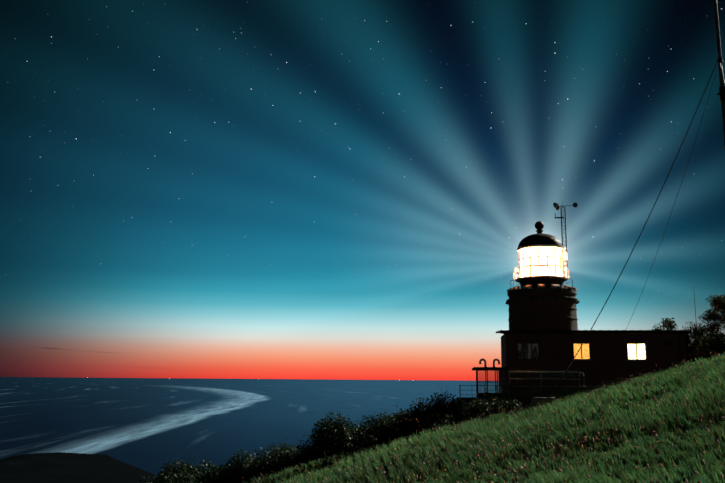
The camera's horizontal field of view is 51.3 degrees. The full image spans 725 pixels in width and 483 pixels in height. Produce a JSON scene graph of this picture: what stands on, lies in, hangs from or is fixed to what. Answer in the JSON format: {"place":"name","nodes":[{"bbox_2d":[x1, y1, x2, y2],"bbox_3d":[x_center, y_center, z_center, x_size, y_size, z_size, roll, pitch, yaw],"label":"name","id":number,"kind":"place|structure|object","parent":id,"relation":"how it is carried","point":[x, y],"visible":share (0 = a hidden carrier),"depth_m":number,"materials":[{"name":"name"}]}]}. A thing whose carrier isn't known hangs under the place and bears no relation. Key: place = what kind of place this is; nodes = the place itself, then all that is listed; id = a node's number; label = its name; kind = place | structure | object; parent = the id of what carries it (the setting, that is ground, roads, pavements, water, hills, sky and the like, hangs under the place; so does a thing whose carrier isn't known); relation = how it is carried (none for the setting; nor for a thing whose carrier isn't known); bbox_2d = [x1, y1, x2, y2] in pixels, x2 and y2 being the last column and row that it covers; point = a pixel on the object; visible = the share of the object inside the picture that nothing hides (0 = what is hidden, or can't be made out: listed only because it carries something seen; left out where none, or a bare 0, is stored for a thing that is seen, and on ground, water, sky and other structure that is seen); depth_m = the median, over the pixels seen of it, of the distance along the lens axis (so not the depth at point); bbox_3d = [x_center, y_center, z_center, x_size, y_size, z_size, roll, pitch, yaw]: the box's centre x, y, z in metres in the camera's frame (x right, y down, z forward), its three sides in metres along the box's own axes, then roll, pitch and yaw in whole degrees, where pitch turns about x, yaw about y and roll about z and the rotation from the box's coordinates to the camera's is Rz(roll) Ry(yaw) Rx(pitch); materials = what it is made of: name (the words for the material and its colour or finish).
{"place":"outdoors","nodes":[
{"label":"outdoors","id":0,"kind":"place"},
{"bbox_2d":[0,377,498,476],"bbox_3d":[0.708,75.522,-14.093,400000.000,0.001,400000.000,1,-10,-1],"label":"sea","id":1,"kind":"structure","parent":0,"point":[152,425],"depth_m":1768.15,"materials":[{"name":"blue liquid"}]},
{"bbox_2d":[0,452,159,482],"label":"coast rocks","id":2,"kind":"object","parent":1,"relation":"in","point":[58,467],"visible":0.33,"depth_m":577.52,"materials":[{"name":"black stone"}]},
{"bbox_2d":[0,0,724,380],"label":"sky","id":3,"kind":"structure","parent":0,"point":[207,189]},
{"bbox_2d":[235,352,724,482],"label":"terrain","id":4,"kind":"structure","parent":0,"point":[515,474],"depth_m":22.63,"materials":[{"name":"green plant"}]},
{"bbox_2d":[138,330,724,482],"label":"bushes","id":5,"kind":"object","parent":4,"relation":"on","point":[330,438],"visible":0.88,"depth_m":54.18,"materials":[{"name":"green plant"}]},
{"bbox_2d":[528,396,555,409],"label":"anchor block","id":6,"kind":"structure","parent":4,"relation":"on","point":[535,401],"depth_m":51.92,"materials":[{"name":"concrete"}]},
{"bbox_2d":[549,63,716,396],"bbox_3d":[15.221,0.919,44.785,0.086,16.667,18.861,3,-11,-13],"label":"guy wire","id":7,"kind":"object","parent":6,"relation":"attached to","point":[639,235],"visible":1,"depth_m":42.93,"materials":[{"name":"grey metal"}]},
{"bbox_2d":[458,378,632,409],"bbox_3d":[13.700,12.928,56.961,12.950,5.280,7.600,-1,-10,7],"label":"terrace stone","id":8,"kind":"object","parent":4,"relation":"on","point":[524,394],"visible":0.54,"depth_m":53.69,"materials":[{"name":"stone"}]},
{"bbox_2d":[472,358,508,398],"bbox_3d":[10.021,10.749,59.297,2.750,3.049,3.300,-1,-10,7],"label":"metal frame","id":9,"kind":"object","parent":8,"relation":"on","point":[502,374],"visible":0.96,"depth_m":58.04,"materials":[{"name":"metal"}]},
{"bbox_2d":[459,371,584,398],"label":"railings","id":10,"kind":"object","parent":8,"relation":"on","point":[484,390],"visible":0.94,"depth_m":54.69,"materials":[{"name":"metal"}]},
{"bbox_2d":[496,201,691,385],"bbox_3d":[18.439,4.191,62.552,14.370,15.350,7.380,-1,-10,7],"label":"lighthouse","id":11,"kind":"object","parent":4,"relation":"on","point":[544,336],"visible":0.9,"depth_m":58.88,"materials":[{"name":"brick"}]},
{"bbox_2d":[519,247,562,277],"bbox_3d":[14.874,1.937,63.034,3.510,2.463,3.510,-1,-10,7],"label":"lantern glass","id":12,"kind":"object","parent":11,"relation":"attached to","point":[542,252],"visible":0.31,"depth_m":61.54,"materials":[{"name":"white glass"}]},
{"bbox_2d":[626,0,724,328],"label":"flag mast","id":13,"kind":"object","parent":4,"relation":"on","point":[721,93],"visible":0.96,"depth_m":37.20,"materials":[{"name":"black metal"}]},
{"bbox_2d":[652,294,724,362],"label":"tree","id":14,"kind":"object","parent":4,"relation":"on","point":[717,303],"depth_m":62.55,"materials":[{"name":"plant"}]}
]}

